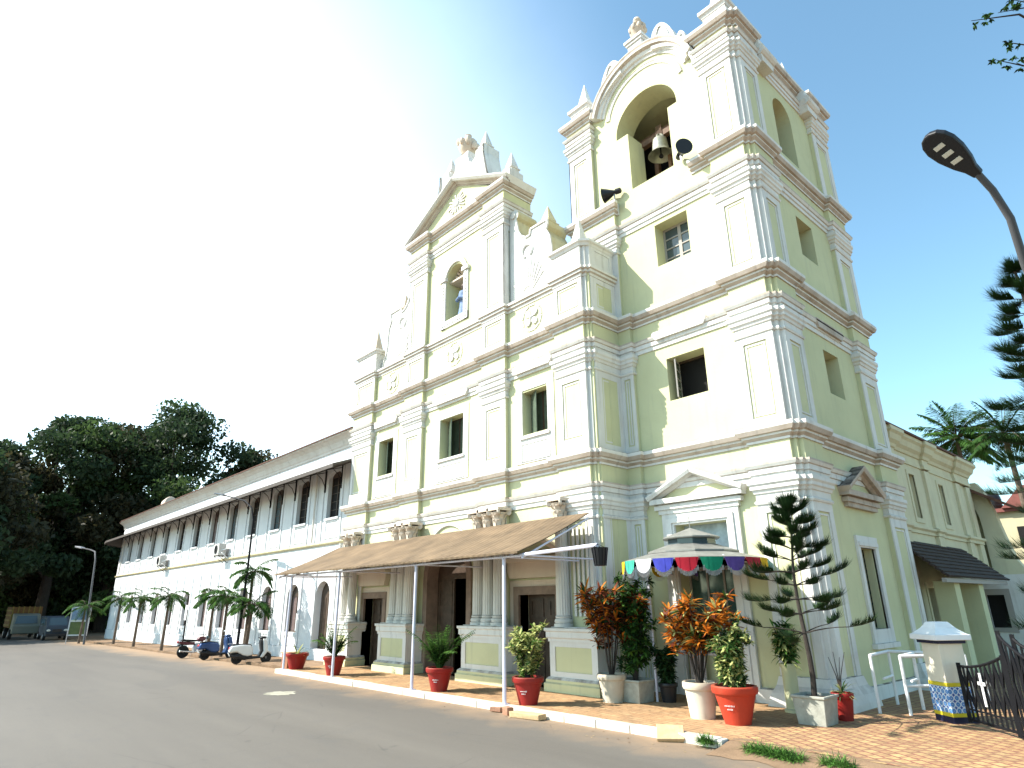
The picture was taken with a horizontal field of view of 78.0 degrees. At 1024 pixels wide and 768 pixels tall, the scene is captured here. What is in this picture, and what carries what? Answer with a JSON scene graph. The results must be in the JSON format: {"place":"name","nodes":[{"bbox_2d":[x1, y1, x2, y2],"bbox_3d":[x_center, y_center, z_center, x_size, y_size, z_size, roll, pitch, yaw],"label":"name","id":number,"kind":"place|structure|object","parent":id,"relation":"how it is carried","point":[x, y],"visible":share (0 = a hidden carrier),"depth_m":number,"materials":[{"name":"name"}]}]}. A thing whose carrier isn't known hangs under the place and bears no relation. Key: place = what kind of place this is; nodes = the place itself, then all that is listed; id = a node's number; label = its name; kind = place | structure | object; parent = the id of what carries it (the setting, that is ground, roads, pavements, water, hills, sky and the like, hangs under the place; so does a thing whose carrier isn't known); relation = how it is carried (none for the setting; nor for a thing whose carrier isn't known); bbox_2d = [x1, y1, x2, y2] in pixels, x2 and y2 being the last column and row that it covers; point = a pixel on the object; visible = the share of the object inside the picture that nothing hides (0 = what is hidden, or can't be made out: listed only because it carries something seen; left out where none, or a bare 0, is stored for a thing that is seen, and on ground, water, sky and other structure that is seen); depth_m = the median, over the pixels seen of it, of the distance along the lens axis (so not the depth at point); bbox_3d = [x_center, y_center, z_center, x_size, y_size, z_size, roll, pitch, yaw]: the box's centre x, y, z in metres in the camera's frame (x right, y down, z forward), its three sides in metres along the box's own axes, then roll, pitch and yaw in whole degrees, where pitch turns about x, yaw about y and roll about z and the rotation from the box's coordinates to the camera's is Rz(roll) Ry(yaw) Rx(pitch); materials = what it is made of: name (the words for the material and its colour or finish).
{"place":"outdoors","nodes":[
{"label":"outdoors","id":0,"kind":"place"},
{"bbox_2d":[61,637,324,666],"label":"side pavement","id":1,"kind":"structure","parent":0,"point":[275,660],"depth_m":40.40,"materials":[{"name":"brick paving"}]},
{"bbox_2d":[103,591,138,643],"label":"young palm","id":2,"kind":"object","parent":1,"relation":"on","point":[118,599],"visible":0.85,"depth_m":47.00,"materials":[{"name":"green plant"}]},
{"bbox_2d":[122,588,160,646],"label":"young palm","id":3,"kind":"object","parent":1,"relation":"on","point":[140,600],"visible":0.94,"depth_m":43.03,"materials":[{"name":"green plant"}]},
{"bbox_2d":[149,587,189,650],"bbox_3d":[-21.015,14.289,38.579,2.159,3.684,2.212,2,-19,-9],"label":"young palm","id":4,"kind":"object","parent":1,"relation":"on","point":[173,597],"visible":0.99,"depth_m":38.37,"materials":[{"name":"green plant"}]},
{"bbox_2d":[192,588,232,640],"bbox_3d":[-16.440,12.890,34.419,2.058,3.414,2.169,16,-25,-39],"label":"young palm","id":5,"kind":"object","parent":1,"relation":"on","point":[201,598],"visible":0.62,"depth_m":34.30,"materials":[{"name":"green plant"}]},
{"bbox_2d":[206,586,248,656],"bbox_3d":[-14.825,12.229,32.694,2.039,3.464,2.077,-1,-19,3],"label":"young palm","id":6,"kind":"object","parent":1,"relation":"on","point":[228,599],"visible":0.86,"depth_m":32.63,"materials":[{"name":"green plant"}]},
{"bbox_2d":[227,559,278,643],"bbox_3d":[-12.507,10.736,30.273,2.274,4.643,2.821,16,-25,-39],"label":"young palm","id":7,"kind":"object","parent":1,"relation":"on","point":[251,606],"visible":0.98,"depth_m":30.21,"materials":[{"name":"green plant"}]},
{"bbox_2d":[49,629,460,668],"bbox_3d":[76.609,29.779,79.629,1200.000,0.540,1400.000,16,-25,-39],"label":"ground","id":8,"kind":"structure","parent":0,"point":[90,633],"depth_m":68.67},
{"bbox_2d":[0,447,54,591],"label":"broadleaf tree","id":9,"kind":"object","parent":8,"relation":"on","point":[16,560],"visible":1,"depth_m":62.95,"materials":[{"name":"green plant"}]},
{"bbox_2d":[0,438,76,592],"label":"broadleaf tree","id":10,"kind":"object","parent":8,"relation":"on","point":[18,458],"visible":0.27,"depth_m":75.60,"materials":[{"name":"green plant"}]},
{"bbox_2d":[0,494,93,632],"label":"broadleaf tree","id":11,"kind":"object","parent":8,"relation":"on","point":[26,590],"visible":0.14,"depth_m":80.14,"materials":[{"name":"green plant"}]},
{"bbox_2d":[2,579,113,631],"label":"undergrowth","id":12,"kind":"object","parent":8,"relation":"on","point":[90,626],"depth_m":87.45,"materials":[{"name":"green plant"}]},
{"bbox_2d":[2,414,151,634],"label":"broadleaf tree","id":13,"kind":"object","parent":8,"relation":"on","point":[62,440],"visible":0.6,"depth_m":78.44,"materials":[{"name":"green plant"}]},
{"bbox_2d":[65,607,91,643],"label":"notice board","id":14,"kind":"object","parent":8,"relation":"on","point":[73,628],"visible":0.56,"depth_m":50.78,"materials":[{"name":"green metal"}]},
{"bbox_2d":[46,498,153,627],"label":"broadleaf tree","id":15,"kind":"object","parent":8,"relation":"on","point":[72,584],"visible":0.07,"depth_m":80.25,"materials":[{"name":"green plant"}]},
{"bbox_2d":[45,422,192,631],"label":"broadleaf tree","id":16,"kind":"object","parent":8,"relation":"on","point":[99,624],"visible":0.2,"depth_m":82.18,"materials":[{"name":"green plant"}]},
{"bbox_2d":[86,398,256,565],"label":"broadleaf tree","id":17,"kind":"object","parent":8,"relation":"on","point":[186,428],"visible":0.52,"depth_m":85.78,"materials":[{"name":"green plant"}]},
{"bbox_2d":[62,638,280,668],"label":"side kerb","id":18,"kind":"structure","parent":8,"relation":"on","point":[224,660],"depth_m":34.65,"materials":[{"name":"concrete"}]},
{"bbox_2d":[181,605,187,645],"bbox_3d":[-18.424,13.806,35.550,0.115,2.600,0.320,16,-25,-39],"label":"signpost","id":19,"kind":"object","parent":8,"relation":"on","point":[186,613],"visible":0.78,"depth_m":35.67,"materials":[{"name":"white metal"}]},
{"bbox_2d":[197,630,234,659],"bbox_3d":[-14.613,12.899,31.288,0.801,1.335,1.887,-23,-29,39],"label":"scooter","id":20,"kind":"object","parent":8,"relation":"on","point":[211,648],"visible":0.88,"depth_m":30.97,"materials":[{"name":"blue metal"}]},
{"bbox_2d":[104,426,353,660],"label":"wing building","id":21,"kind":"structure","parent":8,"relation":"on","point":[296,499],"depth_m":37.61,"materials":[{"name":"white paint"}]},
{"bbox_2d":[156,556,169,571],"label":"air conditioner","id":22,"kind":"object","parent":21,"relation":"attached to","point":[161,561],"visible":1,"depth_m":48.88,"materials":[{"name":"grey metal"}]},
{"bbox_2d":[179,522,184,549],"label":"window","id":23,"kind":"structure","parent":21,"relation":"in","point":[182,536],"depth_m":48.55,"materials":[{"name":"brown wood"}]},
{"bbox_2d":[195,516,200,546],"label":"window","id":24,"kind":"structure","parent":21,"relation":"in","point":[198,530],"depth_m":45.95,"materials":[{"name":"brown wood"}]},
{"bbox_2d":[200,592,206,626],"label":"window","id":25,"kind":"structure","parent":21,"relation":"in","point":[203,611],"depth_m":41.70,"materials":[{"name":"grey wood"}]},
{"bbox_2d":[212,510,218,542],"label":"window","id":26,"kind":"structure","parent":21,"relation":"in","point":[216,518],"depth_m":43.45,"materials":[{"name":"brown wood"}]},
{"bbox_2d":[214,543,230,562],"bbox_3d":[-18.282,10.681,39.868,0.722,1.162,1.160,16,-25,-39],"label":"air conditioner","id":27,"kind":"object","parent":21,"relation":"attached to","point":[220,550],"visible":1,"depth_m":39.72,"materials":[{"name":"grey metal"}]},
{"bbox_2d":[219,591,225,627],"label":"window","id":28,"kind":"structure","parent":21,"relation":"in","point":[222,612],"depth_m":39.19,"materials":[{"name":"grey wood"}]},
{"bbox_2d":[230,504,237,538],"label":"window","id":29,"kind":"structure","parent":21,"relation":"in","point":[235,512],"depth_m":40.98,"materials":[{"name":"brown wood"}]},
{"bbox_2d":[241,591,247,628],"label":"window","id":30,"kind":"structure","parent":21,"relation":"in","point":[243,620],"depth_m":36.65,"materials":[{"name":"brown wood"}]},
{"bbox_2d":[253,497,258,533],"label":"window","id":31,"kind":"structure","parent":21,"relation":"in","point":[255,513],"depth_m":38.54,"materials":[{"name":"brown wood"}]},
{"bbox_2d":[263,588,271,629],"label":"window","id":32,"kind":"structure","parent":21,"relation":"in","point":[268,598],"depth_m":34.41,"materials":[{"name":"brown wood"}]},
{"bbox_2d":[274,489,282,529],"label":"window","id":33,"kind":"structure","parent":21,"relation":"in","point":[279,499],"depth_m":36.14,"materials":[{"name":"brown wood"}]},
{"bbox_2d":[288,586,298,631],"bbox_3d":[-10.863,11.315,31.949,0.060,2.260,1.340,16,-25,-39],"label":"window","id":34,"kind":"structure","parent":21,"relation":"in","point":[294,603],"depth_m":32.13,"materials":[{"name":"brown wood"}]},
{"bbox_2d":[299,481,308,523],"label":"window","id":35,"kind":"structure","parent":21,"relation":"in","point":[304,500],"depth_m":33.82,"materials":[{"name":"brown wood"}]},
{"bbox_2d":[317,583,329,648],"bbox_3d":[-8.647,11.061,29.529,0.080,3.550,1.400,16,-25,-39],"label":"door","id":36,"kind":"structure","parent":21,"relation":"in","point":[326,592],"depth_m":29.77,"materials":[{"name":"brown wood"}]},
{"bbox_2d":[330,471,340,516],"bbox_3d":[-8.567,5.437,31.187,0.060,2.300,1.297,16,-25,-39],"label":"window","id":37,"kind":"structure","parent":21,"relation":"in","point":[335,498],"depth_m":31.35,"materials":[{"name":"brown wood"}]},
{"bbox_2d":[214,493,253,652],"bbox_3d":[-14.629,9.429,32.238,0.222,8.428,5.515,17,-26,-42],"label":"street lamp","id":38,"kind":"object","parent":8,"relation":"on","point":[242,604],"visible":0.91,"depth_m":30.46,"materials":[{"name":"black metal"}]},
{"bbox_2d":[203,449,278,485],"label":"broadleaf tree","id":39,"kind":"object","parent":8,"relation":"on","point":[260,458],"visible":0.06,"depth_m":93.68,"materials":[{"name":"green plant"}]},
{"bbox_2d":[228,631,271,663],"bbox_3d":[-11.763,11.841,28.420,1.887,1.335,0.801,11,-26,-30],"label":"scooter","id":40,"kind":"object","parent":8,"relation":"on","point":[244,651],"visible":0.99,"depth_m":28.17,"materials":[{"name":"white metal"}]},
{"bbox_2d":[908,401,1006,482],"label":"coconut palm","id":41,"kind":"object","parent":8,"relation":"on","point":[963,438],"visible":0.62,"depth_m":49.00,"materials":[{"name":"green plant"}]},
{"bbox_2d":[961,397,1023,505],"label":"coconut palm","id":42,"kind":"object","parent":8,"relation":"on","point":[981,442],"visible":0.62,"depth_m":40.52,"materials":[{"name":"green plant"}]},
{"bbox_2d":[995,485,1023,563],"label":"house","id":43,"kind":"structure","parent":8,"relation":"on","point":[1011,520],"depth_m":42.27,"materials":[{"name":"yellow paint"}]},
{"bbox_2d":[987,494,1002,508],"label":"roof tank","id":44,"kind":"object","parent":43,"relation":"on","point":[996,505],"visible":0.27,"depth_m":43.71,"materials":[{"name":"black plastic"}]},
{"bbox_2d":[1017,526,1023,547],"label":"window","id":45,"kind":"structure","parent":43,"relation":"in","point":[1020,529],"depth_m":41.89,"materials":[{"name":"black"}]},
{"bbox_2d":[263,691,295,694],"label":"sand","id":46,"kind":"structure","parent":0,"point":[280,693],"depth_m":18.08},
{"bbox_2d":[0,633,774,767],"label":"road","id":47,"kind":"structure","parent":0,"point":[71,704],"depth_m":13.17,"materials":[{"name":"asphalt"}]},
{"bbox_2d":[2,606,42,639],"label":"lorry","id":48,"kind":"object","parent":47,"relation":"on","point":[21,620],"visible":0.94,"depth_m":60.41,"materials":[{"name":"brown"}]},
{"bbox_2d":[37,616,69,639],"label":"van","id":49,"kind":"object","parent":47,"relation":"on","point":[53,626],"visible":0.93,"depth_m":57.75,"materials":[{"name":"grey paint"}]},
{"bbox_2d":[62,600,106,643],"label":"young palm","id":50,"kind":"object","parent":47,"relation":"on","point":[98,609],"visible":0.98,"depth_m":49.78,"materials":[{"name":"green plant"}]},
{"bbox_2d":[75,546,95,644],"bbox_3d":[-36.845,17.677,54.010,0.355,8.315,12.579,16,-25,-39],"label":"street lamp","id":51,"kind":"object","parent":47,"relation":"on","point":[88,609],"visible":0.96,"depth_m":50.64,"materials":[{"name":"metal"}]},
{"bbox_2d":[177,634,208,657],"bbox_3d":[-16.396,13.568,32.781,0.741,1.116,1.949,-21,-28,35],"label":"motorcycle","id":52,"kind":"object","parent":47,"relation":"on","point":[183,651],"visible":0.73,"depth_m":32.41,"materials":[{"name":"black metal"}]},
{"bbox_2d":[281,651,293,668],"bbox_3d":[-8.657,10.753,24.581,0.460,0.620,0.610,16,-25,-39],"label":"crate","id":53,"kind":"object","parent":47,"relation":"on","point":[286,664],"visible":0.24,"depth_m":24.39,"materials":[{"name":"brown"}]},
{"bbox_2d":[490,706,501,711],"bbox_3d":[-0.357,7.536,14.655,0.293,0.104,0.142,-10,-21,26],"label":"brick","id":54,"kind":"object","parent":47,"relation":"on","point":[495,709],"visible":0.8,"depth_m":14.59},
{"bbox_2d":[275,668,727,747],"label":"kerb","id":55,"kind":"structure","parent":47,"relation":"on","point":[620,726],"depth_m":14.49,"materials":[{"name":"concrete"}]},
{"bbox_2d":[502,706,513,715],"bbox_3d":[-0.088,7.389,14.289,0.184,0.180,0.234,11,-22,-30],"label":"brick","id":56,"kind":"object","parent":47,"relation":"on","point":[506,710],"visible":0.84,"depth_m":14.23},
{"bbox_2d":[509,710,545,720],"bbox_3d":[0.336,7.229,13.793,0.858,0.118,0.266,-17,-25,39],"label":"brick","id":57,"kind":"object","parent":47,"relation":"on","point":[528,715],"visible":1,"depth_m":13.68,"materials":[{"name":"beige concrete"}]},
{"bbox_2d":[656,724,684,742],"bbox_3d":[2.864,6.324,11.444,0.486,0.100,0.343,-5,14,12],"label":"brick","id":58,"kind":"object","parent":47,"relation":"on","point":[667,733],"visible":0.98,"depth_m":11.40,"materials":[{"name":"stone"}]},
{"bbox_2d":[690,731,862,767],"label":"grass","id":59,"kind":"structure","parent":47,"relation":"on","point":[784,753],"depth_m":9.88,"materials":[{"name":"green"}]},
{"bbox_2d":[705,738,925,767],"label":"ramp","id":60,"kind":"structure","parent":47,"relation":"on","point":[730,749],"depth_m":9.80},
{"bbox_2d":[921,129,1023,272],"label":"street lamp","id":61,"kind":"object","parent":47,"relation":"on","point":[948,149],"visible":1,"depth_m":7.47,"materials":[{"name":"black metal"}]},
{"bbox_2d":[0,0,1023,513],"label":"sky","id":62,"kind":"structure","parent":0,"point":[215,204],"materials":[{"name":"blue"}]},
{"bbox_2d":[289,665,797,739],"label":"pavement","id":63,"kind":"structure","parent":0,"point":[769,717],"depth_m":14.49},
{"bbox_2d":[286,644,308,668],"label":"potted plant","id":64,"kind":"object","parent":63,"relation":"on","point":[296,659],"visible":0.98,"depth_m":23.77,"materials":[{"name":"red plant"}]},
{"bbox_2d":[311,618,358,675],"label":"potted plant","id":65,"kind":"object","parent":63,"relation":"on","point":[339,659],"visible":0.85,"depth_m":21.74,"materials":[{"name":"green plant"}]},
{"bbox_2d":[407,625,475,691],"bbox_3d":[-2.041,7.598,17.629,1.813,1.750,1.518,-10,-21,25],"label":"potted plant","id":66,"kind":"object","parent":63,"relation":"on","point":[439,674],"visible":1,"depth_m":17.45,"materials":[{"name":"green plant"}]},
{"bbox_2d":[505,622,547,705],"bbox_3d":[0.387,6.662,15.224,1.056,1.893,1.225,-4,-20,10],"label":"potted plant","id":67,"kind":"object","parent":63,"relation":"on","point":[527,682],"visible":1,"depth_m":15.05,"materials":[{"name":"green plant"}]},
{"bbox_2d":[574,577,651,702],"bbox_3d":[2.511,6.247,15.618,1.987,2.896,1.888,-3,-19,7],"label":"potted plant","id":68,"kind":"object","parent":63,"relation":"on","point":[611,682],"visible":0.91,"depth_m":15.51,"materials":[{"name":"orange plant"}]},
{"bbox_2d":[607,571,659,703],"bbox_3d":[2.984,6.189,15.675,1.295,3.035,1.338,1,-19,-5],"label":"potted plant","id":69,"kind":"object","parent":63,"relation":"on","point":[638,689],"visible":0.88,"depth_m":15.44,"materials":[{"name":"green plant"}]},
{"bbox_2d":[648,644,679,702],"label":"potted plant","id":70,"kind":"object","parent":63,"relation":"on","point":[664,662],"visible":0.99,"depth_m":15.14,"materials":[{"name":"green plant"}]},
{"bbox_2d":[622,517,770,701],"bbox_3d":[4.522,5.413,15.415,3.519,4.300,3.522,16,-25,-39],"label":"shrine canopy","id":71,"kind":"object","parent":63,"relation":"on","point":[688,549],"visible":0.77,"depth_m":14.85,"materials":[{"name":"fabric"}]},
{"bbox_2d":[689,651,706,679],"bbox_3d":[4.700,7.046,16.004,0.054,1.400,0.462,16,-25,-39],"label":"curtain","id":72,"kind":"object","parent":71,"relation":"hanging from","point":[693,676],"visible":0.04,"depth_m":16.01,"materials":[{"name":"grey fabric"}]},
{"bbox_2d":[658,588,747,719],"bbox_3d":[4.094,5.643,13.370,1.907,2.531,2.028,-6,-20,16],"label":"potted plant","id":73,"kind":"object","parent":63,"relation":"on","point":[686,626],"visible":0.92,"depth_m":13.19,"materials":[{"name":"orange plant"}]},
{"bbox_2d":[688,651,744,682],"bbox_3d":[5.269,7.320,15.924,0.410,1.020,1.580,16,-25,-39],"label":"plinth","id":74,"kind":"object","parent":63,"relation":"on","point":[711,671],"visible":0.11,"depth_m":15.99,"materials":[{"name":"paint"}]},
{"bbox_2d":[702,614,758,725],"bbox_3d":[4.397,5.661,12.615,1.010,1.995,1.037,1,-19,-4],"label":"potted plant","id":75,"kind":"object","parent":63,"relation":"on","point":[736,694],"visible":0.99,"depth_m":12.39,"materials":[{"name":"green plant"}]},
{"bbox_2d":[765,617,803,713],"bbox_3d":[6.006,6.115,13.833,0.874,1.908,0.782,16,-25,-39],"label":"potted plant","id":76,"kind":"object","parent":63,"relation":"on","point":[786,652],"visible":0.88,"depth_m":13.71,"materials":[{"name":"green plant"}]},
{"bbox_2d":[736,673,1023,767],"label":"apron","id":77,"kind":"object","parent":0,"point":[896,733],"visible":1,"depth_m":10.86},
{"bbox_2d":[323,0,929,713],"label":"church","id":78,"kind":"structure","parent":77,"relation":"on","point":[649,358],"depth_m":19.70,"materials":[{"name":"yellow"}]},
{"bbox_2d":[370,598,382,664],"bbox_3d":[-5.235,9.903,25.308,0.085,2.500,1.450,16,-25,-39],"label":"door","id":79,"kind":"structure","parent":78,"relation":"in","point":[377,603],"depth_m":25.62,"materials":[{"name":"brown wood"}]},
{"bbox_2d":[385,442,392,474],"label":"window","id":80,"kind":"structure","parent":78,"relation":"in","point":[389,456],"depth_m":27.69,"materials":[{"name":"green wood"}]},
{"bbox_2d":[274,512,598,704],"bbox_3d":[-2.794,6.957,20.105,3.025,4.600,16.761,16,-25,-39],"label":"awning","id":81,"kind":"object","parent":78,"relation":"attached to","point":[511,539],"visible":0.99,"depth_m":19.06,"materials":[{"name":"brown fabric"}]},
{"bbox_2d":[591,544,607,565],"bbox_3d":[1.905,3.697,13.699,0.372,0.465,0.372,16,-25,-39],"label":"hanging basket","id":82,"kind":"object","parent":81,"relation":"hanging from","point":[599,554],"visible":1,"depth_m":13.58,"materials":[{"name":"black plastic"}]},
{"bbox_2d":[436,558,465,673],"bbox_3d":[-1.930,7.868,22.230,0.090,4.260,2.300,16,-25,-39],"label":"door","id":83,"kind":"structure","parent":78,"relation":"in","point":[446,602],"depth_m":22.63,"materials":[{"name":"brown wood"}]},
{"bbox_2d":[448,418,462,456],"bbox_3d":[-2.128,2.029,24.097,0.429,1.540,1.440,16,-25,-39],"label":"window","id":84,"kind":"structure","parent":78,"relation":"in","point":[455,428],"depth_m":24.33,"materials":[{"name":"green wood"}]},
{"bbox_2d":[455,284,462,313],"bbox_3d":[-1.975,-3.433,26.009,0.588,1.590,0.619,16,-25,-39],"label":"statue","id":85,"kind":"object","parent":78,"relation":"on","point":[459,298],"visible":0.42,"depth_m":25.85,"materials":[{"name":"white"}]},
{"bbox_2d":[531,390,547,432],"bbox_3d":[0.944,0.904,20.949,0.358,1.540,1.140,16,-25,-39],"label":"window","id":86,"kind":"structure","parent":78,"relation":"in","point":[539,419],"depth_m":21.10,"materials":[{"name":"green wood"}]},
{"bbox_2d":[529,594,555,684],"bbox_3d":[1.065,7.561,18.752,0.085,2.500,1.570,16,-25,-39],"label":"door","id":87,"kind":"structure","parent":78,"relation":"in","point":[541,607],"depth_m":18.95,"materials":[{"name":"brown wood"}]},
{"bbox_2d":[601,187,621,203],"bbox_3d":[3.495,-6.618,21.998,0.660,0.610,0.540,-11,-22,28],"label":"loudspeaker","id":88,"kind":"object","parent":78,"relation":"attached to","point":[607,195],"visible":1,"depth_m":21.94,"materials":[{"name":"black plastic"}]},
{"bbox_2d":[648,134,672,163],"bbox_3d":[5.198,-8.338,22.165,0.900,1.017,0.900,16,-25,-39],"label":"church bell","id":89,"kind":"object","parent":78,"relation":"hanging from","point":[660,152],"visible":0.97,"depth_m":22.15,"materials":[{"name":"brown metal"}]},
{"bbox_2d":[663,219,690,262],"bbox_3d":[5.399,-4.470,20.204,0.060,1.500,1.200,16,-25,-39],"label":"window","id":90,"kind":"structure","parent":78,"relation":"in","point":[676,238],"depth_m":20.34,"materials":[{"name":"grey wood"}]},
{"bbox_2d":[676,138,692,162],"bbox_3d":[5.337,-7.270,19.927,0.538,0.568,0.688,0,-19,-1],"label":"loudspeaker","id":91,"kind":"object","parent":78,"relation":"attached to","point":[684,146],"visible":1,"depth_m":19.64,"materials":[{"name":"black plastic"}]},
{"bbox_2d":[674,355,708,398],"bbox_3d":[5.305,-0.215,18.586,0.657,1.320,1.270,16,-25,-39],"label":"window","id":92,"kind":"structure","parent":78,"relation":"in","point":[691,375],"depth_m":18.89,"materials":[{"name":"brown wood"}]},
{"bbox_2d":[684,522,728,568],"bbox_3d":[5.418,4.377,17.118,0.050,1.160,1.600,16,-25,-39],"label":"window","id":93,"kind":"structure","parent":78,"relation":"in","point":[719,529],"depth_m":17.06,"materials":[{"name":"glass"}]},
{"bbox_2d":[737,490,879,727],"bbox_3d":[5.849,4.385,12.878,2.495,4.551,2.417,3,-20,-11],"label":"potted plant","id":94,"kind":"object","parent":77,"relation":"on","point":[813,707],"visible":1,"depth_m":12.95,"materials":[{"name":"green plant"}]},
{"bbox_2d":[828,654,854,721],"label":"potted plant","id":95,"kind":"object","parent":77,"relation":"on","point":[845,705],"visible":0.89,"depth_m":12.51,"materials":[{"name":"red plant"}]},
{"bbox_2d":[868,650,978,715],"bbox_3d":[8.716,6.386,13.541,1.620,1.155,1.610,16,-25,-39],"label":"handrail","id":96,"kind":"object","parent":77,"relation":"on","point":[913,655],"visible":0.81,"depth_m":13.57,"materials":[{"name":"metal"}]},
{"bbox_2d":[909,621,979,723],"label":"gate pillar","id":97,"kind":"structure","parent":77,"relation":"on","point":[942,647],"depth_m":12.47,"materials":[{"name":"white paint"}]},
{"bbox_2d":[885,420,1023,681],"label":"side building","id":98,"kind":"structure","parent":77,"relation":"on","point":[968,581],"depth_m":22.65,"materials":[{"name":"beige paint"}]},
{"bbox_2d":[987,595,1011,627],"bbox_3d":[18.017,8.380,23.333,0.050,1.150,0.570,16,-25,-39],"label":"window","id":99,"kind":"structure","parent":98,"relation":"in","point":[997,603],"depth_m":23.33,"materials":[{"name":"black"}]},
{"bbox_2d":[956,655,1019,736],"bbox_3d":[8.629,5.584,11.531,0.092,1.270,1.478,-2,-19,4],"label":"gate leaf","id":100,"kind":"object","parent":77,"relation":"on","point":[984,679],"visible":1,"depth_m":11.46,"materials":[{"name":"black metal"}]},
{"bbox_2d":[972,0,1023,72],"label":"overhanging tree","id":101,"kind":"object","parent":77,"relation":"on","point":[1015,7],"visible":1,"depth_m":9.03,"materials":[{"name":"green plant"}]},
{"bbox_2d":[974,252,1023,629],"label":"araucaria tree","id":102,"kind":"object","parent":77,"relation":"on","point":[1009,313],"visible":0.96,"depth_m":14.43,"materials":[{"name":"green plant"}]},
{"bbox_2d":[994,630,1023,738],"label":"gate leaf","id":103,"kind":"object","parent":77,"relation":"on","point":[1011,666],"visible":1,"depth_m":10.70,"materials":[{"name":"black metal"}]},
{"bbox_2d":[1009,634,1023,693],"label":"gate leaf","id":104,"kind":"object","parent":77,"relation":"on","point":[1014,641],"visible":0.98,"depth_m":10.91,"materials":[{"name":"black metal"}]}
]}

